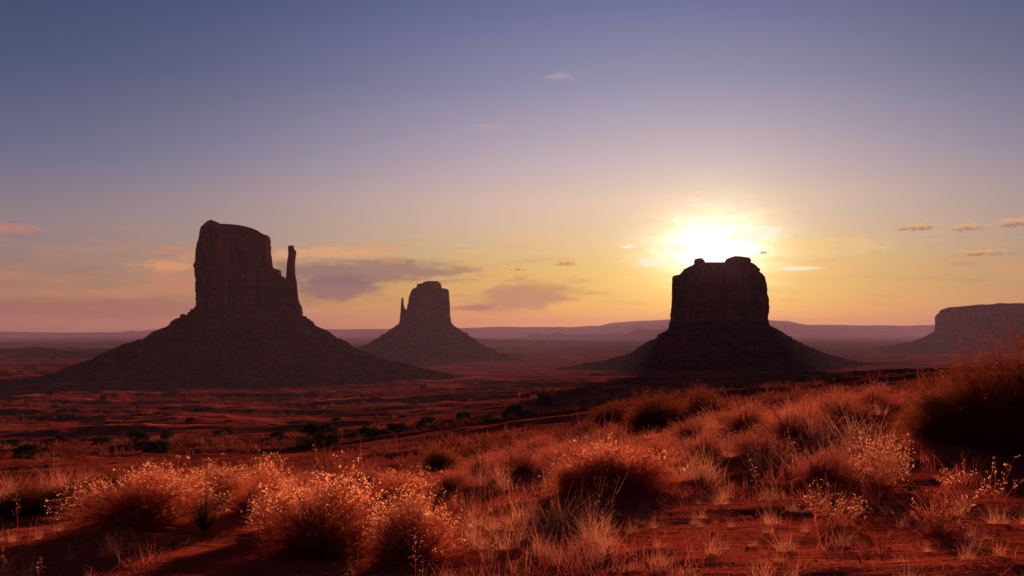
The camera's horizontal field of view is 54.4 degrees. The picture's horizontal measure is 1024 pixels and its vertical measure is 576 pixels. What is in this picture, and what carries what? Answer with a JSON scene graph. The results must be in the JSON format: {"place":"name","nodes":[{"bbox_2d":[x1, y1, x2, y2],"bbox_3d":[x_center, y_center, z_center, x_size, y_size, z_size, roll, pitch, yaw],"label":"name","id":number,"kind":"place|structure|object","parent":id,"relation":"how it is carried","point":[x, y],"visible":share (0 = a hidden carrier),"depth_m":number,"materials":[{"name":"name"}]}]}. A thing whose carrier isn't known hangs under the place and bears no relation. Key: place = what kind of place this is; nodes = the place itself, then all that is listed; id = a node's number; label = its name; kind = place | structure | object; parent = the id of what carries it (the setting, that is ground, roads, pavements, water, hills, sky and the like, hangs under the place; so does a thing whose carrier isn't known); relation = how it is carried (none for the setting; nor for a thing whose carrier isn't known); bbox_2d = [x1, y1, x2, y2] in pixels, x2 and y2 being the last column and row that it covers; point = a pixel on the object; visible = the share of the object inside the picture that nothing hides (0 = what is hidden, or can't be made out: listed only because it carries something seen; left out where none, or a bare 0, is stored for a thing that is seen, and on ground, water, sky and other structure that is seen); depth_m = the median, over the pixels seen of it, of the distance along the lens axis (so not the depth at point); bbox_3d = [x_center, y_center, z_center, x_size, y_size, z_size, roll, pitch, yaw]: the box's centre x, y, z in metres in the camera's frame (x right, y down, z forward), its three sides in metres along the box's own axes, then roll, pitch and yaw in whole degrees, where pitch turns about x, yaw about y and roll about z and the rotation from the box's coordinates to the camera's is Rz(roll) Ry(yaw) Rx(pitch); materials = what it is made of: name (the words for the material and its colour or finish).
{"place":"outdoors","nodes":[
{"label":"outdoors","id":0,"kind":"place"},
{"bbox_2d":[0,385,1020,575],"bbox_3d":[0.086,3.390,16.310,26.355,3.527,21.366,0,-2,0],"label":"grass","id":1,"kind":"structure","parent":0,"point":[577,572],"depth_m":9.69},
{"bbox_2d":[0,336,1023,575],"bbox_3d":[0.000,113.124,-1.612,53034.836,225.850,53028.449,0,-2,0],"label":"ground","id":2,"kind":"structure","parent":0,"point":[37,362],"depth_m":12.95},
{"bbox_2d":[0,552,33,575],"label":"grass tuft","id":3,"kind":"object","parent":2,"relation":"on","point":[7,572],"visible":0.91,"depth_m":7.62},
{"bbox_2d":[11,443,40,458],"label":"juniper bush","id":4,"kind":"object","parent":2,"relation":"on","point":[23,451],"visible":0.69,"depth_m":118.84,"materials":[{"name":"green plant"}]},
{"bbox_2d":[0,478,78,521],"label":"dark bush","id":5,"kind":"object","parent":2,"relation":"on","point":[32,502],"visible":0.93,"depth_m":11.77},
{"bbox_2d":[40,438,55,446],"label":"juniper bush","id":6,"kind":"object","parent":2,"relation":"on","point":[45,441],"visible":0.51,"depth_m":185.10,"materials":[{"name":"green plant"}]},
{"bbox_2d":[30,453,77,492],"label":"grass tuft","id":7,"kind":"object","parent":2,"relation":"on","point":[52,479],"visible":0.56,"depth_m":14.67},
{"bbox_2d":[22,464,108,495],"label":"feathery shrub","id":8,"kind":"object","parent":2,"relation":"on","point":[70,486],"visible":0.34,"depth_m":14.31,"materials":[{"name":"brown plant"}]},
{"bbox_2d":[0,341,132,346],"bbox_3d":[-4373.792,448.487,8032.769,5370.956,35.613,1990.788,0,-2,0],"label":"mesa","id":9,"kind":"structure","parent":2,"relation":"on","point":[74,344],"depth_m":7483.24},
{"bbox_2d":[93,436,111,444],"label":"juniper bush","id":10,"kind":"object","parent":2,"relation":"on","point":[104,439],"visible":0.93,"depth_m":183.91,"materials":[{"name":"green plant"}]},
{"bbox_2d":[63,462,143,500],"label":"shrub","id":11,"kind":"object","parent":2,"relation":"on","point":[113,478],"visible":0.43,"depth_m":13.02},
{"bbox_2d":[97,522,132,556],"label":"grass tuft","id":12,"kind":"object","parent":2,"relation":"on","point":[113,546],"visible":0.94,"depth_m":8.12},
{"bbox_2d":[109,444,131,452],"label":"juniper bush","id":13,"kind":"object","parent":2,"relation":"on","point":[125,447],"visible":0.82,"depth_m":158.42,"materials":[{"name":"green plant"}]},
{"bbox_2d":[34,453,231,533],"bbox_3d":[-3.526,1.994,9.549,1.768,0.785,1.604,0,-2,-10],"label":"rabbitbrush","id":14,"kind":"object","parent":2,"relation":"on","point":[154,501],"visible":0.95,"depth_m":9.33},
{"bbox_2d":[127,431,152,448],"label":"juniper bush","id":15,"kind":"object","parent":2,"relation":"on","point":[145,439],"visible":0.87,"depth_m":173.70,"materials":[{"name":"green plant"}]},
{"bbox_2d":[141,440,171,453],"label":"juniper bush","id":16,"kind":"object","parent":2,"relation":"on","point":[153,447],"visible":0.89,"depth_m":98.77,"materials":[{"name":"green plant"}]},
{"bbox_2d":[129,465,196,493],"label":"feathery shrub","id":17,"kind":"object","parent":2,"relation":"on","point":[169,477],"visible":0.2,"depth_m":14.88,"materials":[{"name":"brown plant"}]},
{"bbox_2d":[138,458,261,505],"bbox_3d":[-3.506,2.225,11.336,1.407,0.546,1.756,0,-2,10],"label":"rabbitbrush","id":18,"kind":"object","parent":2,"relation":"on","point":[229,487],"visible":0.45,"depth_m":11.38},
{"bbox_2d":[173,488,230,530],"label":"yucca","id":19,"kind":"object","parent":2,"relation":"on","point":[204,524],"visible":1,"depth_m":9.10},
{"bbox_2d":[40,220,458,385],"bbox_3d":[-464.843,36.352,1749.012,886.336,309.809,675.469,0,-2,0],"label":"sandstone butte","id":20,"kind":"object","parent":2,"relation":"on","point":[244,321],"visible":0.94,"depth_m":1649.21,"materials":[{"name":"stone"}]},
{"bbox_2d":[217,444,303,514],"bbox_3d":[-2.637,2.049,10.487,0.956,0.797,0.732,1,-3,-12],"label":"rabbitbrush","id":21,"kind":"object","parent":2,"relation":"on","point":[241,503],"visible":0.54,"depth_m":10.44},
{"bbox_2d":[238,471,322,535],"bbox_3d":[-2.106,2.061,9.336,0.926,0.680,0.840,1,-3,-22],"label":"rabbitbrush","id":22,"kind":"object","parent":2,"relation":"on","point":[266,502],"visible":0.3,"depth_m":9.22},
{"bbox_2d":[257,467,322,490],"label":"feathery shrub","id":23,"kind":"object","parent":2,"relation":"on","point":[304,477],"visible":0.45,"depth_m":14.88,"materials":[{"name":"brown plant"}]},
{"bbox_2d":[294,421,340,449],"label":"juniper bush","id":24,"kind":"object","parent":2,"relation":"on","point":[313,428],"visible":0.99,"depth_m":104.10,"materials":[{"name":"green plant"}]},
{"bbox_2d":[226,453,415,564],"bbox_3d":[-1.525,1.785,8.164,1.805,0.911,1.446,-1,-3,23],"label":"rabbitbrush","id":25,"kind":"object","parent":2,"relation":"on","point":[318,533],"visible":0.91,"depth_m":7.95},
{"bbox_2d":[321,562,401,575],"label":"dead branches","id":26,"kind":"object","parent":2,"relation":"on","point":[344,572],"visible":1,"depth_m":6.69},
{"bbox_2d":[332,463,393,484],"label":"feathery shrub","id":27,"kind":"object","parent":2,"relation":"on","point":[367,474],"visible":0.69,"depth_m":17.32,"materials":[{"name":"brown plant"}]},
{"bbox_2d":[355,425,377,436],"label":"juniper bush","id":28,"kind":"object","parent":2,"relation":"on","point":[363,429],"visible":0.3,"depth_m":158.71,"materials":[{"name":"green plant"}]},
{"bbox_2d":[362,428,392,438],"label":"juniper bush","id":29,"kind":"object","parent":2,"relation":"on","point":[371,432],"visible":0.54,"depth_m":138.68,"materials":[{"name":"green plant"}]},
{"bbox_2d":[382,422,411,432],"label":"juniper bush","id":30,"kind":"object","parent":2,"relation":"on","point":[401,426],"visible":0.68,"depth_m":173.24,"materials":[{"name":"green plant"}]},
{"bbox_2d":[361,464,445,506],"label":"rabbitbrush","id":31,"kind":"object","parent":2,"relation":"on","point":[389,489],"visible":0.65,"depth_m":11.97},
{"bbox_2d":[351,469,478,572],"bbox_3d":[-0.808,1.828,7.550,1.031,0.837,1.137,-2,-3,34],"label":"rabbitbrush","id":32,"kind":"object","parent":2,"relation":"on","point":[396,544],"visible":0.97,"depth_m":7.44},
{"bbox_2d":[415,417,436,426],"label":"juniper bush","id":33,"kind":"object","parent":2,"relation":"on","point":[422,422],"visible":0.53,"depth_m":188.44,"materials":[{"name":"green plant"}]},
{"bbox_2d":[414,443,464,472],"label":"dark bush","id":34,"kind":"object","parent":2,"relation":"on","point":[435,461],"visible":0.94,"depth_m":22.65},
{"bbox_2d":[359,281,525,361],"bbox_3d":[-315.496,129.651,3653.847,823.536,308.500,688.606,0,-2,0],"label":"sandstone butte","id":35,"kind":"object","parent":2,"relation":"on","point":[425,329],"visible":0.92,"depth_m":3553.61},
{"bbox_2d":[422,463,483,491],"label":"feathery shrub","id":36,"kind":"object","parent":2,"relation":"on","point":[451,484],"visible":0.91,"depth_m":12.86,"materials":[{"name":"brown plant"}]},
{"bbox_2d":[431,477,496,529],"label":"grass tuft","id":37,"kind":"object","parent":2,"relation":"on","point":[465,523],"visible":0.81,"depth_m":9.08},
{"bbox_2d":[0,324,934,336],"bbox_3d":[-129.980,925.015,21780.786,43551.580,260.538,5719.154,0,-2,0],"label":"distant plateau","id":38,"kind":"structure","parent":2,"relation":"on","point":[845,330],"depth_m":20122.50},
{"bbox_2d":[455,507,498,551],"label":"grass tuft","id":39,"kind":"object","parent":2,"relation":"on","point":[482,543],"visible":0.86,"depth_m":7.77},
{"bbox_2d":[464,460,489,485],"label":"grass tuft","id":40,"kind":"object","parent":2,"relation":"on","point":[480,484],"visible":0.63,"depth_m":13.33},
{"bbox_2d":[448,446,515,474],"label":"feathery shrub","id":41,"kind":"object","parent":2,"relation":"on","point":[475,463],"visible":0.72,"depth_m":16.30,"materials":[{"name":"brown plant"}]},
{"bbox_2d":[486,461,515,490],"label":"grass tuft","id":42,"kind":"object","parent":2,"relation":"on","point":[498,481],"visible":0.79,"depth_m":12.47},
{"bbox_2d":[464,497,556,550],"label":"grass tuft","id":43,"kind":"object","parent":2,"relation":"on","point":[501,544],"visible":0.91,"depth_m":7.61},
{"bbox_2d":[0,359,1023,493],"bbox_3d":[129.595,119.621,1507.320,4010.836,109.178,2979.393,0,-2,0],"label":"desert scrub","id":44,"kind":"object","parent":2,"relation":"on","point":[471,448],"visible":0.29,"depth_m":46.67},
{"bbox_2d":[487,479,536,528],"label":"grass tuft","id":45,"kind":"object","parent":2,"relation":"on","point":[513,517],"visible":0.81,"depth_m":8.94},
{"bbox_2d":[503,405,521,416],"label":"juniper bush","id":46,"kind":"object","parent":2,"relation":"on","point":[511,409],"visible":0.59,"depth_m":208.04,"materials":[{"name":"green plant"}]},
{"bbox_2d":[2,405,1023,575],"bbox_3d":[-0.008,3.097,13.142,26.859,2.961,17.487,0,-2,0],"label":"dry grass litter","id":47,"kind":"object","parent":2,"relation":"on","point":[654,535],"visible":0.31,"depth_m":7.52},
{"bbox_2d":[484,435,556,475],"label":"feathery shrub","id":48,"kind":"object","parent":2,"relation":"on","point":[519,467],"visible":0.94,"depth_m":14.30,"materials":[{"name":"brown plant"}]},
{"bbox_2d":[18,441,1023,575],"bbox_3d":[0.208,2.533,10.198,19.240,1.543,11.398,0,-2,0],"label":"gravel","id":49,"kind":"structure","parent":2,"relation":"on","point":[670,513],"depth_m":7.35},
{"bbox_2d":[516,409,534,416],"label":"juniper bush","id":50,"kind":"object","parent":2,"relation":"on","point":[521,412],"visible":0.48,"depth_m":148.83,"materials":[{"name":"green plant"}]},
{"bbox_2d":[506,517,550,540],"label":"grass tuft","id":51,"kind":"object","parent":2,"relation":"on","point":[530,532],"visible":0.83,"depth_m":7.94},
{"bbox_2d":[506,430,565,454],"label":"feathery shrub","id":52,"kind":"object","parent":2,"relation":"on","point":[537,443],"visible":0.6,"depth_m":23.78,"materials":[{"name":"brown plant"}]},
{"bbox_2d":[536,395,552,405],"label":"juniper bush","id":53,"kind":"object","parent":2,"relation":"on","point":[548,402],"visible":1,"depth_m":317.69,"materials":[{"name":"green plant"}]},
{"bbox_2d":[516,477,596,532],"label":"grass tuft","id":54,"kind":"object","parent":2,"relation":"on","point":[556,524],"visible":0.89,"depth_m":8.30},
{"bbox_2d":[523,432,598,468],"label":"feathery shrub","id":55,"kind":"object","parent":2,"relation":"on","point":[554,454],"visible":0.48,"depth_m":15.35,"materials":[{"name":"brown plant"}]},
{"bbox_2d":[477,339,645,344],"bbox_3d":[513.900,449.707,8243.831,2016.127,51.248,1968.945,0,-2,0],"label":"mesa","id":56,"kind":"structure","parent":2,"relation":"on","point":[521,342],"depth_m":7692.34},
{"bbox_2d":[541,457,598,491],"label":"rabbitbrush","id":57,"kind":"object","parent":2,"relation":"on","point":[564,482],"visible":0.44,"depth_m":10.98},
{"bbox_2d":[577,398,594,408],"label":"juniper bush","id":58,"kind":"object","parent":2,"relation":"on","point":[582,401],"visible":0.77,"depth_m":183.42,"materials":[{"name":"green plant"}]},
{"bbox_2d":[562,517,611,551],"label":"grass tuft","id":59,"kind":"object","parent":2,"relation":"on","point":[590,538],"visible":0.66,"depth_m":7.13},
{"bbox_2d":[571,494,613,543],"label":"grass tuft","id":60,"kind":"object","parent":2,"relation":"on","point":[594,536],"visible":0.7,"depth_m":7.39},
{"bbox_2d":[518,327,668,338],"bbox_3d":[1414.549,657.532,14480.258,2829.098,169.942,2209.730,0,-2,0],"label":"distant buttes","id":61,"kind":"object","parent":2,"relation":"on","point":[641,333],"visible":0.62,"depth_m":13851.10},
{"bbox_2d":[569,491,624,538],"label":"grass tuft","id":62,"kind":"object","parent":2,"relation":"on","point":[590,521],"visible":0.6,"depth_m":7.86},
{"bbox_2d":[575,522,620,557],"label":"grass tuft","id":63,"kind":"object","parent":2,"relation":"on","point":[601,544],"visible":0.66,"depth_m":6.85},
{"bbox_2d":[572,527,627,568],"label":"grass tuft","id":64,"kind":"object","parent":2,"relation":"on","point":[598,557],"visible":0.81,"depth_m":6.63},
{"bbox_2d":[577,473,623,514],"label":"grass tuft","id":65,"kind":"object","parent":2,"relation":"on","point":[596,511],"visible":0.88,"depth_m":9.06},
{"bbox_2d":[595,397,610,406],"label":"juniper bush","id":66,"kind":"object","parent":2,"relation":"on","point":[600,401],"visible":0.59,"depth_m":187.22,"materials":[{"name":"green plant"}]},
{"bbox_2d":[584,397,632,427],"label":"dark bush","id":67,"kind":"object","parent":2,"relation":"on","point":[607,411],"visible":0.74,"depth_m":43.49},
{"bbox_2d":[583,422,642,445],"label":"feathery shrub","id":68,"kind":"object","parent":2,"relation":"on","point":[611,437],"visible":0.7,"depth_m":20.78,"materials":[{"name":"brown plant"}]},
{"bbox_2d":[538,431,700,498],"bbox_3d":[1.172,1.931,10.832,1.627,0.837,1.655,2,-3,-40],"label":"rabbitbrush","id":69,"kind":"object","parent":2,"relation":"on","point":[613,469],"visible":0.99,"depth_m":10.64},
{"bbox_2d":[615,386,682,430],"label":"dark bush","id":70,"kind":"object","parent":2,"relation":"on","point":[641,412],"visible":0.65,"depth_m":32.65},
{"bbox_2d":[641,389,663,401],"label":"juniper bush","id":71,"kind":"object","parent":2,"relation":"on","point":[653,392],"visible":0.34,"depth_m":155.48,"materials":[{"name":"green plant"}]},
{"bbox_2d":[618,429,691,464],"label":"feathery shrub","id":72,"kind":"object","parent":2,"relation":"on","point":[653,441],"visible":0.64,"depth_m":12.86,"materials":[{"name":"brown plant"}]},
{"bbox_2d":[636,545,674,575],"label":"grass tuft","id":73,"kind":"object","parent":2,"relation":"on","point":[658,563],"visible":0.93,"depth_m":6.20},
{"bbox_2d":[662,398,691,424],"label":"dark bush","id":74,"kind":"object","parent":2,"relation":"on","point":[672,417],"visible":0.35,"depth_m":30.83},
{"bbox_2d":[654,437,699,482],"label":"grass tuft","id":75,"kind":"object","parent":2,"relation":"on","point":[682,469],"visible":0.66,"depth_m":11.20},
{"bbox_2d":[664,408,725,439],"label":"feathery shrub","id":76,"kind":"object","parent":2,"relation":"on","point":[685,430],"visible":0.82,"depth_m":16.84,"materials":[{"name":"brown plant"}]},
{"bbox_2d":[664,423,727,458],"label":"feathery shrub","id":77,"kind":"object","parent":2,"relation":"on","point":[711,451],"visible":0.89,"depth_m":13.85,"materials":[{"name":"brown plant"}]},
{"bbox_2d":[672,446,728,478],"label":"grass tuft","id":78,"kind":"object","parent":2,"relation":"on","point":[698,467],"visible":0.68,"depth_m":11.37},
{"bbox_2d":[677,436,730,486],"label":"grass tuft","id":79,"kind":"object","parent":2,"relation":"on","point":[706,471],"visible":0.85,"depth_m":10.90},
{"bbox_2d":[667,380,741,426],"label":"dark bush","id":80,"kind":"object","parent":2,"relation":"on","point":[689,411],"visible":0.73,"depth_m":28.67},
{"bbox_2d":[697,521,732,555],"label":"grass tuft","id":81,"kind":"object","parent":2,"relation":"on","point":[713,547],"visible":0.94,"depth_m":6.55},
{"bbox_2d":[549,256,889,370],"bbox_3d":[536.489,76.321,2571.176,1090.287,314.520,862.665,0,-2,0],"label":"sandstone butte","id":82,"kind":"object","parent":2,"relation":"on","point":[719,313],"visible":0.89,"depth_m":2478.19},
{"bbox_2d":[695,398,776,430],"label":"feathery shrub","id":83,"kind":"object","parent":2,"relation":"on","point":[737,420],"visible":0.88,"depth_m":17.42,"materials":[{"name":"brown plant"}]},
{"bbox_2d":[729,382,745,389],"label":"juniper bush","id":84,"kind":"object","parent":2,"relation":"on","point":[734,386],"visible":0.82,"depth_m":258.38,"materials":[{"name":"green plant"}]},
{"bbox_2d":[710,425,801,458],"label":"feathery shrub","id":85,"kind":"object","parent":2,"relation":"on","point":[748,445],"visible":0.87,"depth_m":13.04,"materials":[{"name":"brown plant"}]},
{"bbox_2d":[738,440,779,473],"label":"grass tuft","id":86,"kind":"object","parent":2,"relation":"on","point":[760,466],"visible":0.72,"depth_m":11.90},
{"bbox_2d":[743,550,785,575],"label":"grass tuft","id":87,"kind":"object","parent":2,"relation":"on","point":[762,569],"visible":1,"depth_m":5.77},
{"bbox_2d":[767,525,802,551],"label":"grass tuft","id":88,"kind":"object","parent":2,"relation":"on","point":[783,545],"visible":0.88,"depth_m":6.60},
{"bbox_2d":[764,443,806,470],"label":"grass tuft","id":89,"kind":"object","parent":2,"relation":"on","point":[779,460],"visible":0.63,"depth_m":12.06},
{"bbox_2d":[745,389,846,441],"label":"feathery shrub","id":90,"kind":"object","parent":2,"relation":"on","point":[793,432],"visible":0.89,"depth_m":14.98,"materials":[{"name":"brown plant"}]},
{"bbox_2d":[788,407,839,447],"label":"grass tuft","id":91,"kind":"object","parent":2,"relation":"on","point":[819,441],"visible":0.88,"depth_m":13.81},
{"bbox_2d":[786,438,873,479],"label":"feathery shrub","id":92,"kind":"object","parent":2,"relation":"on","point":[823,468],"visible":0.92,"depth_m":10.45,"materials":[{"name":"brown plant"}]},
{"bbox_2d":[798,479,867,526],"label":"seed weed","id":93,"kind":"object","parent":2,"relation":"on","point":[836,516],"visible":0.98,"depth_m":7.81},
{"bbox_2d":[786,386,898,419],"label":"feathery shrub","id":94,"kind":"object","parent":2,"relation":"on","point":[838,407],"visible":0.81,"depth_m":17.16,"materials":[{"name":"brown plant"}]},
{"bbox_2d":[816,404,873,440],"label":"grass tuft","id":95,"kind":"object","parent":2,"relation":"on","point":[854,434],"visible":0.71,"depth_m":13.99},
{"bbox_2d":[824,430,875,468],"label":"grass tuft","id":96,"kind":"object","parent":2,"relation":"on","point":[850,455],"visible":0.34,"depth_m":11.40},
{"bbox_2d":[823,380,906,407],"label":"feathery shrub","id":97,"kind":"object","parent":2,"relation":"on","point":[868,396],"visible":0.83,"depth_m":19.29,"materials":[{"name":"brown plant"}]},
{"bbox_2d":[846,428,913,490],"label":"seed weed","id":98,"kind":"object","parent":2,"relation":"on","point":[893,467],"visible":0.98,"depth_m":9.81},
{"bbox_2d":[847,409,924,449],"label":"grass tuft","id":99,"kind":"object","parent":2,"relation":"on","point":[866,437],"visible":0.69,"depth_m":12.83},
{"bbox_2d":[900,477,933,490],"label":"dead branches","id":100,"kind":"object","parent":2,"relation":"on","point":[913,487],"visible":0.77,"depth_m":9.47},
{"bbox_2d":[886,379,956,432],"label":"dark bush","id":101,"kind":"object","parent":2,"relation":"on","point":[905,419],"visible":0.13,"depth_m":14.19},
{"bbox_2d":[905,485,973,536],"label":"seed weed","id":102,"kind":"object","parent":2,"relation":"on","point":[937,525],"visible":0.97,"depth_m":7.12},
{"bbox_2d":[871,303,1023,353],"bbox_3d":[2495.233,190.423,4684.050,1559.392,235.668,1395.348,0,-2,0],"label":"flat topped mesa","id":103,"kind":"structure","parent":2,"relation":"on","point":[961,321],"depth_m":4457.71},
{"bbox_2d":[882,358,1014,441],"bbox_3d":[5.919,1.580,13.158,1.941,1.332,1.782,-1,-3,31],"label":"dark bush","id":104,"kind":"object","parent":2,"relation":"on","point":[923,402],"visible":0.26,"depth_m":13.12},
{"bbox_2d":[934,455,989,507],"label":"seed weed","id":105,"kind":"object","parent":2,"relation":"on","point":[956,483],"visible":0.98,"depth_m":8.24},
{"bbox_2d":[915,323,1023,450],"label":"dark bush","id":106,"kind":"object","parent":2,"relation":"on","point":[960,427],"visible":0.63,"depth_m":12.21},
{"bbox_2d":[954,535,993,560],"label":"grass tuft","id":107,"kind":"object","parent":2,"relation":"on","point":[967,557],"visible":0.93,"depth_m":5.90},
{"bbox_2d":[952,311,1023,465],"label":"dark bush","id":108,"kind":"object","parent":2,"relation":"on","point":[1017,431],"visible":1,"depth_m":11.22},
{"bbox_2d":[976,455,1022,500],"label":"seed weed","id":109,"kind":"object","parent":2,"relation":"on","point":[998,480],"visible":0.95,"depth_m":8.41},
{"bbox_2d":[0,0,1023,332],"label":"sky","id":110,"kind":"structure","parent":0,"point":[544,163],"materials":[{"name":"blue"}]},
{"bbox_2d":[601,319,804,325],"bbox_3d":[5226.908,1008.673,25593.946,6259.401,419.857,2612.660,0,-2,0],"label":"distant mountains","id":111,"kind":"structure","parent":0,"point":[665,322],"depth_m":24872.58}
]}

